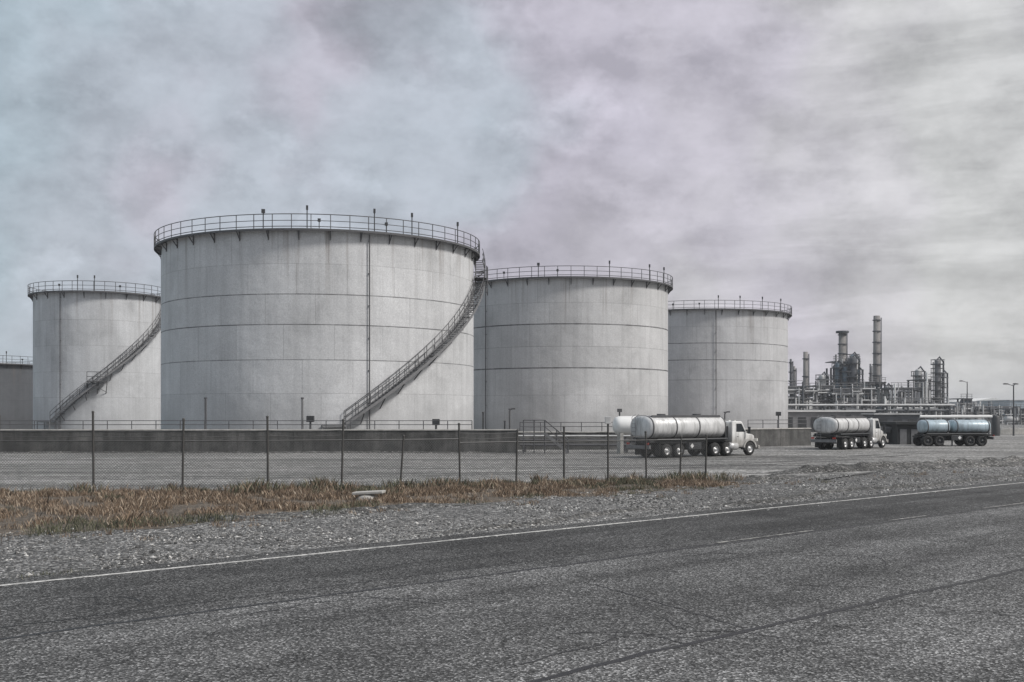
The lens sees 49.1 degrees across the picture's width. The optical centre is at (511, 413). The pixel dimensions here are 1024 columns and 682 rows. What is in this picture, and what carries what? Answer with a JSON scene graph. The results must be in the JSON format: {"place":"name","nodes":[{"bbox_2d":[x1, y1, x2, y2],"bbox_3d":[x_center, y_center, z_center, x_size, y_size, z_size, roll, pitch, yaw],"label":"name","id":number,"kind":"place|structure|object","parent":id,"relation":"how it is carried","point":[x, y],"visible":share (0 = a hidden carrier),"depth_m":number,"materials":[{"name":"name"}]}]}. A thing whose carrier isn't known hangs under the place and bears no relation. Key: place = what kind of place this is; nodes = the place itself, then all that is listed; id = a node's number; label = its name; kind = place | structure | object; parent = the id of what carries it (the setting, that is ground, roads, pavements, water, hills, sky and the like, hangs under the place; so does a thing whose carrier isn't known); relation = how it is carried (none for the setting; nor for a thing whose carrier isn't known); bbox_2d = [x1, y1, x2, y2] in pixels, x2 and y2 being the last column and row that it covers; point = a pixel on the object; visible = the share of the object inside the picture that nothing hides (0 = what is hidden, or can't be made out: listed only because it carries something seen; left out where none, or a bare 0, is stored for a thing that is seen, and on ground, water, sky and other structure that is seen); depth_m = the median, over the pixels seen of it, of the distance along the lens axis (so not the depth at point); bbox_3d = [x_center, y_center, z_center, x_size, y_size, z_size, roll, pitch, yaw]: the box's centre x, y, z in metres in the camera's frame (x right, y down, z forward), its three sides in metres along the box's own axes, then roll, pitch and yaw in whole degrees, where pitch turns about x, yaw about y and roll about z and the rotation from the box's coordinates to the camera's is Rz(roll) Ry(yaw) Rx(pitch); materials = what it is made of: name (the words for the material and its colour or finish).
{"place":"outdoors","nodes":[
{"label":"outdoors","id":0,"kind":"place"},
{"bbox_2d":[0,480,1023,681],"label":"road","id":1,"kind":"structure","parent":0,"point":[475,631],"depth_m":17.08,"materials":[{"name":"asphalt"}]},
{"bbox_2d":[238,588,436,603],"bbox_3d":[-2.965,2.941,18.143,3.960,0.001,0.195,0,0,22],"label":"road crack","id":2,"kind":"object","parent":1,"relation":"on","point":[359,596],"visible":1,"depth_m":17.99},
{"bbox_2d":[6,518,870,626],"bbox_3d":[-12.541,2.941,10.256,62.000,0.001,0.096,0,0,-43],"label":"road joint","id":3,"kind":"object","parent":1,"relation":"on","point":[391,578],"visible":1,"depth_m":19.71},
{"bbox_2d":[250,598,663,613],"bbox_3d":[-0.804,2.941,17.471,6.352,0.001,1.154,0,0,-9],"label":"road crack","id":4,"kind":"object","parent":1,"relation":"on","point":[405,598],"visible":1,"depth_m":17.42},
{"bbox_2d":[0,504,1023,639],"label":"road joint","id":5,"kind":"object","parent":1,"relation":"on","point":[442,580],"visible":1,"depth_m":19.25,"materials":[{"name":"asphalt"}]},
{"bbox_2d":[0,482,1023,585],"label":"edge line","id":6,"kind":"object","parent":1,"relation":"on","point":[436,541],"visible":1,"depth_m":25.12,"materials":[{"name":"paint"}]},
{"bbox_2d":[521,603,650,663],"bbox_3d":[1.353,2.941,15.249,0.475,0.001,4.862,0,0,25],"label":"road crack","id":7,"kind":"object","parent":1,"relation":"on","point":[586,647],"visible":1,"depth_m":14.04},
{"bbox_2d":[595,584,743,627],"bbox_3d":[2.316,2.941,17.326,0.091,0.001,4.254,0,0,-24],"label":"road crack","id":8,"kind":"object","parent":1,"relation":"on","point":[671,606],"visible":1,"depth_m":17.06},
{"bbox_2d":[634,627,744,637],"bbox_3d":[2.458,2.940,14.973,1.742,0.001,0.434,0,0,-17],"label":"road crack","id":9,"kind":"object","parent":1,"relation":"on","point":[680,637],"visible":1,"depth_m":14.76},
{"bbox_2d":[570,631,937,653],"bbox_3d":[3.086,2.941,14.702,4.642,0.001,0.752,0,0,16],"label":"road crack","id":10,"kind":"object","parent":1,"relation":"on","point":[733,631],"visible":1,"depth_m":14.96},
{"bbox_2d":[716,530,813,542],"bbox_3d":[6.132,2.937,26.823,3.998,0.001,0.107,0,0,-43],"label":"lane marking","id":11,"kind":"object","parent":1,"relation":"on","point":[764,536],"visible":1,"depth_m":26.72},
{"bbox_2d":[527,568,1023,681],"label":"road joint","id":12,"kind":"object","parent":1,"relation":"on","point":[628,657],"visible":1,"depth_m":15.10,"materials":[{"name":"asphalt"}]},
{"bbox_2d":[813,595,933,624],"bbox_3d":[5.434,2.941,16.980,3.836,0.001,0.404,0,0,-43],"label":"road crack","id":13,"kind":"object","parent":1,"relation":"on","point":[861,609],"visible":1,"depth_m":16.71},
{"bbox_2d":[806,585,1023,593],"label":"road crack","id":14,"kind":"object","parent":1,"relation":"on","point":[899,589],"visible":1,"depth_m":18.55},
{"bbox_2d":[0,423,1023,490],"bbox_3d":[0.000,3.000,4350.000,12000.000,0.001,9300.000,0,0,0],"label":"ground","id":15,"kind":"structure","parent":0,"point":[997,447],"depth_m":67.07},
{"bbox_2d":[0,351,32,428],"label":"storage tank","id":16,"kind":"object","parent":15,"relation":"on","point":[16,391],"visible":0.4,"depth_m":175.82,"materials":[{"name":"metal"}]},
{"bbox_2d":[1,476,74,476],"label":"tyre track","id":17,"kind":"structure","parent":15,"relation":"on","point":[37,476],"depth_m":53.18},
{"bbox_2d":[28,275,160,428],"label":"storage tank","id":18,"kind":"object","parent":15,"relation":"on","point":[98,353],"visible":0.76,"depth_m":139.38,"materials":[{"name":"metal"}]},
{"bbox_2d":[163,458,233,458],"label":"tyre track","id":19,"kind":"structure","parent":15,"relation":"on","point":[204,458],"depth_m":74.40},
{"bbox_2d":[204,397,206,428],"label":"standpipe","id":20,"kind":"object","parent":15,"relation":"on","point":[205,398],"visible":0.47,"depth_m":90.92,"materials":[{"name":"metal"}]},
{"bbox_2d":[0,466,489,468],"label":"tyre track","id":21,"kind":"structure","parent":15,"relation":"on","point":[301,467],"depth_m":62.02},
{"bbox_2d":[0,450,504,453],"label":"gravel windrow","id":22,"kind":"object","parent":15,"relation":"on","point":[32,452],"visible":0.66,"depth_m":84.59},
{"bbox_2d":[0,429,516,452],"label":"dyke wall","id":23,"kind":"structure","parent":15,"relation":"on","point":[287,446],"depth_m":85.54,"materials":[{"name":"concrete"}]},
{"bbox_2d":[0,420,471,428],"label":"pipe railing","id":24,"kind":"object","parent":23,"relation":"on","point":[228,424],"visible":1,"depth_m":85.69,"materials":[{"name":"metal"}]},
{"bbox_2d":[301,397,303,428],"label":"standpipe","id":25,"kind":"object","parent":15,"relation":"on","point":[302,398],"visible":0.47,"depth_m":90.92,"materials":[{"name":"metal"}]},
{"bbox_2d":[306,416,313,428],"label":"standpipe","id":26,"kind":"object","parent":15,"relation":"on","point":[309,417],"visible":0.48,"depth_m":90.80,"materials":[{"name":"metal"}]},
{"bbox_2d":[142,503,492,523],"bbox_3d":[-5.348,2.944,33.843,12.638,0.188,1.723,0,0,-35],"label":"gravel windrow","id":27,"kind":"object","parent":15,"relation":"on","point":[279,515],"visible":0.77,"depth_m":33.65,"materials":[{"name":"gravel"}]},
{"bbox_2d":[154,205,487,428],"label":"storage tank","id":28,"kind":"object","parent":15,"relation":"on","point":[272,323],"visible":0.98,"depth_m":93.95,"materials":[{"name":"metal"}]},
{"bbox_2d":[0,411,707,491],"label":"chain link fence","id":29,"kind":"object","parent":15,"relation":"on","point":[607,422],"visible":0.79,"depth_m":43.67,"materials":[{"name":"metal"}]},
{"bbox_2d":[352,490,385,501],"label":"concrete culvert","id":30,"kind":"structure","parent":15,"relation":"on","point":[366,493],"depth_m":37.96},
{"bbox_2d":[210,470,618,478],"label":"tyre track","id":31,"kind":"structure","parent":15,"relation":"on","point":[439,475],"depth_m":54.03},
{"bbox_2d":[432,419,439,428],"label":"standpipe","id":32,"kind":"object","parent":15,"relation":"on","point":[435,422],"visible":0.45,"depth_m":90.80,"materials":[{"name":"metal"}]},
{"bbox_2d":[0,470,965,540],"bbox_3d":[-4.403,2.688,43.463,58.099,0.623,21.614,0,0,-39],"label":"dry grass","id":33,"kind":"structure","parent":15,"relation":"on","point":[136,505],"depth_m":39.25,"materials":[{"name":"plant"}]},
{"bbox_2d":[0,469,913,579],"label":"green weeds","id":34,"kind":"object","parent":33,"relation":"on","point":[203,519],"visible":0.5,"depth_m":41.33,"materials":[{"name":"plant"}]},
{"bbox_2d":[179,460,804,476],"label":"tyre track","id":35,"kind":"structure","parent":15,"relation":"on","point":[502,472],"depth_m":56.78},
{"bbox_2d":[0,466,1023,578],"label":"gravel shoulder","id":36,"kind":"object","parent":15,"relation":"on","point":[473,515],"visible":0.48,"depth_m":29.41},
{"bbox_2d":[697,473,1023,506],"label":"gravel windrow","id":37,"kind":"object","parent":36,"relation":"on","point":[796,496],"visible":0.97,"depth_m":43.60,"materials":[{"name":"gravel"}]},
{"bbox_2d":[0,468,1023,582],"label":"gravel stones","id":38,"kind":"object","parent":15,"relation":"on","point":[628,499],"visible":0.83,"depth_m":32.34,"materials":[{"name":"gravel"}]},
{"bbox_2d":[523,420,568,453],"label":"crossover steps","id":39,"kind":"structure","parent":15,"relation":"on","point":[548,436],"depth_m":83.62,"materials":[{"name":"metal"}]},
{"bbox_2d":[410,505,687,533],"bbox_3d":[1.617,2.958,31.979,1.102,0.158,12.149,0,0,42],"label":"gravel windrow","id":40,"kind":"object","parent":15,"relation":"on","point":[560,518],"visible":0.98,"depth_m":30.89,"materials":[{"name":"gravel"}]},
{"bbox_2d":[242,461,904,467],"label":"tyre track","id":41,"kind":"structure","parent":15,"relation":"on","point":[539,467],"depth_m":63.19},
{"bbox_2d":[474,261,672,430],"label":"storage tank","id":42,"kind":"object","parent":15,"relation":"on","point":[557,348],"visible":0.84,"depth_m":129.01,"materials":[{"name":"metal"}]},
{"bbox_2d":[518,435,629,450],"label":"pipeline","id":43,"kind":"object","parent":15,"relation":"on","point":[625,436],"visible":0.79,"depth_m":88.26,"materials":[{"name":"metal"}]},
{"bbox_2d":[520,439,628,451],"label":"pipeline","id":44,"kind":"object","parent":15,"relation":"on","point":[568,439],"visible":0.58,"depth_m":87.45,"materials":[{"name":"metal"}]},
{"bbox_2d":[520,444,631,451],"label":"pipeline","id":45,"kind":"object","parent":15,"relation":"on","point":[573,445],"visible":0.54,"depth_m":86.62,"materials":[{"name":"metal"}]},
{"bbox_2d":[518,431,634,449],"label":"dyke wall","id":46,"kind":"structure","parent":15,"relation":"on","point":[631,437],"depth_m":92.54,"materials":[{"name":"concrete"}]},
{"bbox_2d":[520,422,612,430],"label":"pipe railing","id":47,"kind":"object","parent":46,"relation":"on","point":[581,426],"visible":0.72,"depth_m":92.69,"materials":[{"name":"metal"}]},
{"bbox_2d":[613,409,635,453],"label":"fuel tank","id":48,"kind":"object","parent":15,"relation":"on","point":[621,426],"visible":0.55,"depth_m":83.43,"materials":[{"name":"metal"}]},
{"bbox_2d":[626,414,759,457],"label":"tanker truck","id":49,"kind":"object","parent":15,"relation":"on","point":[726,438],"visible":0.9,"depth_m":76.90,"materials":[{"name":"metal"}]},
{"bbox_2d":[668,295,791,427],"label":"storage tank","id":50,"kind":"object","parent":15,"relation":"on","point":[732,360],"visible":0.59,"depth_m":163.31,"materials":[{"name":"metal"}]},
{"bbox_2d":[649,454,841,458],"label":"tyre track","id":51,"kind":"structure","parent":15,"relation":"on","point":[736,457],"depth_m":76.09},
{"bbox_2d":[696,465,800,467],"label":"tyre track","id":52,"kind":"structure","parent":15,"relation":"on","point":[750,466],"depth_m":63.19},
{"bbox_2d":[663,459,854,468],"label":"tyre track","id":53,"kind":"structure","parent":15,"relation":"on","point":[773,464],"depth_m":65.67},
{"bbox_2d":[718,473,815,482],"bbox_3d":[11.607,2.899,51.053,1.887,0.281,7.668,0,0,43],"label":"gravel windrow","id":54,"kind":"object","parent":15,"relation":"on","point":[757,478],"visible":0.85,"depth_m":50.34,"materials":[{"name":"gravel"}]},
{"bbox_2d":[745,428,810,446],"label":"dyke wall","id":55,"kind":"structure","parent":15,"relation":"on","point":[766,437],"depth_m":102.59,"materials":[{"name":"concrete"}]},
{"bbox_2d":[761,420,806,427],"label":"pipe railing","id":56,"kind":"object","parent":55,"relation":"on","point":[777,423],"visible":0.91,"depth_m":103.37,"materials":[{"name":"metal"}]},
{"bbox_2d":[789,359,793,406],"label":"chimney stack","id":57,"kind":"object","parent":15,"relation":"on","point":[791,369],"visible":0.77,"depth_m":249.77,"materials":[{"name":"metal"}]},
{"bbox_2d":[793,366,796,395],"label":"chimney stack","id":58,"kind":"object","parent":15,"relation":"on","point":[794,370],"visible":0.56,"depth_m":261.78,"materials":[{"name":"metal"}]},
{"bbox_2d":[788,380,804,408],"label":"process unit","id":59,"kind":"object","parent":15,"relation":"on","point":[794,399],"visible":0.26,"depth_m":239.60,"materials":[{"name":"metal"}]},
{"bbox_2d":[802,352,809,407],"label":"chimney stack","id":60,"kind":"object","parent":15,"relation":"on","point":[805,358],"visible":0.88,"depth_m":269.54,"materials":[{"name":"metal"}]},
{"bbox_2d":[800,381,819,408],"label":"process unit","id":61,"kind":"object","parent":15,"relation":"on","point":[813,391],"visible":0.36,"depth_m":245.59,"materials":[{"name":"grey metal"}]},
{"bbox_2d":[804,380,835,408],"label":"process unit","id":62,"kind":"object","parent":15,"relation":"on","point":[824,390],"visible":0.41,"depth_m":251.61,"materials":[{"name":"metal"}]},
{"bbox_2d":[788,410,875,431],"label":"pump house","id":63,"kind":"structure","parent":15,"relation":"on","point":[802,416],"depth_m":180.00,"materials":[{"name":"grey metal"}]},
{"bbox_2d":[788,417,792,427],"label":"door","id":64,"kind":"structure","parent":63,"relation":"in","point":[790,419],"depth_m":179.93,"materials":[{"name":"grey paint"}]},
{"bbox_2d":[798,417,805,427],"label":"door","id":65,"kind":"structure","parent":63,"relation":"in","point":[800,419],"depth_m":179.93,"materials":[{"name":"grey paint"}]},
{"bbox_2d":[811,417,818,431],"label":"door","id":66,"kind":"structure","parent":63,"relation":"in","point":[812,418],"depth_m":179.93,"materials":[{"name":"grey paint"}]},
{"bbox_2d":[831,360,843,407],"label":"distillation tower","id":67,"kind":"structure","parent":15,"relation":"on","point":[836,368],"depth_m":273.45,"materials":[{"name":"metal"}]},
{"bbox_2d":[836,331,848,365],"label":"chimney stack","id":68,"kind":"object","parent":15,"relation":"on","point":[843,343],"visible":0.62,"depth_m":279.21,"materials":[{"name":"metal"}]},
{"bbox_2d":[822,383,863,408],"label":"process unit","id":69,"kind":"object","parent":15,"relation":"on","point":[852,392],"visible":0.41,"depth_m":249.61,"materials":[{"name":"grey metal"}]},
{"bbox_2d":[825,354,860,399],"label":"process unit","id":70,"kind":"object","parent":15,"relation":"on","point":[836,358],"visible":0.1,"depth_m":275.80,"materials":[{"name":"metal"}]},
{"bbox_2d":[838,364,850,397],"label":"distillation tower","id":71,"kind":"structure","parent":15,"relation":"on","point":[843,371],"depth_m":272.80,"materials":[{"name":"metal"}]},
{"bbox_2d":[811,415,887,449],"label":"tanker truck","id":72,"kind":"object","parent":15,"relation":"on","point":[862,432],"visible":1,"depth_m":93.39,"materials":[{"name":"metal"}]},
{"bbox_2d":[845,354,860,406],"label":"distillation tower","id":73,"kind":"structure","parent":15,"relation":"on","point":[852,363],"depth_m":272.17,"materials":[{"name":"metal"}]},
{"bbox_2d":[825,470,890,479],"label":"tyre track","id":74,"kind":"structure","parent":15,"relation":"on","point":[865,473],"depth_m":55.83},
{"bbox_2d":[855,367,863,396],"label":"distillation tower","id":75,"kind":"structure","parent":15,"relation":"on","point":[858,374],"depth_m":271.79,"materials":[{"name":"metal"}]},
{"bbox_2d":[847,380,876,412],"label":"process unit","id":76,"kind":"object","parent":15,"relation":"on","point":[867,391],"visible":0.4,"depth_m":254.60,"materials":[{"name":"metal"}]},
{"bbox_2d":[869,364,872,380],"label":"chimney stack","id":77,"kind":"object","parent":15,"relation":"on","point":[870,371],"visible":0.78,"depth_m":287.77,"materials":[{"name":"metal"}]},
{"bbox_2d":[788,404,954,419],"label":"pipe rack","id":78,"kind":"object","parent":15,"relation":"on","point":[923,410],"visible":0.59,"depth_m":213.85,"materials":[{"name":"metal"}]},
{"bbox_2d":[861,376,886,406],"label":"process unit","id":79,"kind":"object","parent":15,"relation":"on","point":[877,384],"visible":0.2,"depth_m":282.65,"materials":[{"name":"metal"}]},
{"bbox_2d":[872,316,881,381],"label":"chimney stack","id":80,"kind":"object","parent":15,"relation":"on","point":[877,358],"visible":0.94,"depth_m":289.27,"materials":[{"name":"metal"}]},
{"bbox_2d":[786,451,981,457],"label":"tyre track","id":81,"kind":"structure","parent":15,"relation":"on","point":[882,454],"depth_m":79.70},
{"bbox_2d":[880,427,891,443],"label":"shed","id":82,"kind":"structure","parent":15,"relation":"on","point":[887,430],"depth_m":109.95,"materials":[{"name":"grey metal"}]},
{"bbox_2d":[886,432,890,443],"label":"door","id":83,"kind":"structure","parent":82,"relation":"in","point":[888,436],"depth_m":109.94,"materials":[{"name":"grey paint"}]},
{"bbox_2d":[861,413,921,421],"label":"canopy roof","id":84,"kind":"structure","parent":15,"relation":"on","point":[911,417],"depth_m":170.00,"materials":[{"name":"metal"}]},
{"bbox_2d":[766,455,1023,473],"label":"gravel windrow","id":85,"kind":"object","parent":15,"relation":"on","point":[859,466],"visible":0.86,"depth_m":59.42,"materials":[{"name":"gravel"}]},
{"bbox_2d":[879,421,919,444],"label":"shed","id":86,"kind":"structure","parent":15,"relation":"on","point":[903,432],"depth_m":108.00,"materials":[{"name":"metal"}]},
{"bbox_2d":[900,429,906,444],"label":"door","id":87,"kind":"structure","parent":86,"relation":"in","point":[903,432],"depth_m":107.94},
{"bbox_2d":[911,429,917,444],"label":"door","id":88,"kind":"structure","parent":86,"relation":"in","point":[913,431],"depth_m":107.94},
{"bbox_2d":[877,381,931,414],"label":"process unit","id":89,"kind":"object","parent":15,"relation":"on","point":[902,394],"visible":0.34,"depth_m":261.80,"materials":[{"name":"metal"}]},
{"bbox_2d":[869,396,948,419],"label":"process unit","id":90,"kind":"object","parent":15,"relation":"on","point":[885,400],"visible":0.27,"depth_m":249.43,"materials":[{"name":"metal"}]},
{"bbox_2d":[911,366,925,401],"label":"distillation tower","id":91,"kind":"structure","parent":15,"relation":"on","point":[918,373],"depth_m":274.27,"materials":[{"name":"metal"}]},
{"bbox_2d":[907,372,931,402],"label":"process unit","id":92,"kind":"object","parent":15,"relation":"on","point":[924,380],"visible":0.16,"depth_m":267.80,"materials":[{"name":"metal"}]},
{"bbox_2d":[878,462,1023,470],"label":"gravel windrow","id":93,"kind":"object","parent":15,"relation":"on","point":[962,465],"visible":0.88,"depth_m":61.63,"materials":[{"name":"gravel"}]},
{"bbox_2d":[912,418,993,445],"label":"tank trailer","id":94,"kind":"object","parent":15,"relation":"on","point":[965,431],"visible":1,"depth_m":102.48,"materials":[{"name":"metal"}]},
{"bbox_2d":[919,415,992,436],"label":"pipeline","id":95,"kind":"object","parent":15,"relation":"on","point":[988,417],"visible":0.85,"depth_m":134.88,"materials":[{"name":"white paint"}]},
{"bbox_2d":[951,394,972,408],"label":"process unit","id":96,"kind":"object","parent":15,"relation":"on","point":[963,401],"visible":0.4,"depth_m":299.81,"materials":[{"name":"metal"}]},
{"bbox_2d":[930,402,995,423],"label":"process unit","id":97,"kind":"object","parent":15,"relation":"on","point":[975,411],"visible":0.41,"depth_m":234.24,"materials":[{"name":"grey metal"}]},
{"bbox_2d":[949,398,1000,408],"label":"warehouse","id":98,"kind":"structure","parent":15,"relation":"on","point":[974,400],"depth_m":523.01,"materials":[{"name":"white paint"}]},
{"bbox_2d":[973,401,1012,423],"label":"process unit","id":99,"kind":"object","parent":15,"relation":"on","point":[999,411],"visible":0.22,"depth_m":329.46,"materials":[{"name":"grey metal"}]},
{"bbox_2d":[991,413,999,435],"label":"upright tank","id":100,"kind":"object","parent":15,"relation":"on","point":[995,425],"visible":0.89,"depth_m":149.56,"materials":[{"name":"metal"}]},
{"bbox_2d":[977,400,1023,414],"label":"warehouse","id":101,"kind":"structure","parent":15,"relation":"on","point":[1003,402],"depth_m":434.77,"materials":[{"name":"grey paint"}]},
{"bbox_2d":[1000,429,1010,434],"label":"concrete block","id":102,"kind":"structure","parent":15,"relation":"on","point":[1005,431],"depth_m":158.19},
{"bbox_2d":[991,404,1023,424],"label":"process unit","id":103,"kind":"object","parent":15,"relation":"on","point":[1018,416],"visible":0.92,"depth_m":299.56,"materials":[{"name":"metal"}]},
{"bbox_2d":[1003,383,1017,435],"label":"lamp post","id":104,"kind":"object","parent":15,"relation":"on","point":[1013,407],"visible":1,"depth_m":149.91,"materials":[{"name":"metal"}]},
{"bbox_2d":[0,0,1023,399],"label":"sky","id":105,"kind":"structure","parent":0,"point":[845,163],"materials":[{"name":"grey"}]},
{"bbox_2d":[815,371,829,394],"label":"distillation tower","id":106,"kind":"structure","parent":0,"point":[821,377],"depth_m":264.33,"materials":[{"name":"metal"}]},
{"bbox_2d":[881,383,892,398],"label":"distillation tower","id":107,"kind":"structure","parent":0,"point":[887,386],"depth_m":279.55,"materials":[{"name":"metal"}]},
{"bbox_2d":[930,356,944,418],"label":"distillation tower","id":108,"kind":"structure","parent":0,"point":[936,381],"depth_m":269.34,"materials":[{"name":"grey metal"}]},
{"bbox_2d":[941,370,948,418],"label":"distillation tower","id":109,"kind":"structure","parent":0,"point":[946,383],"depth_m":275.47,"materials":[{"name":"grey metal"}]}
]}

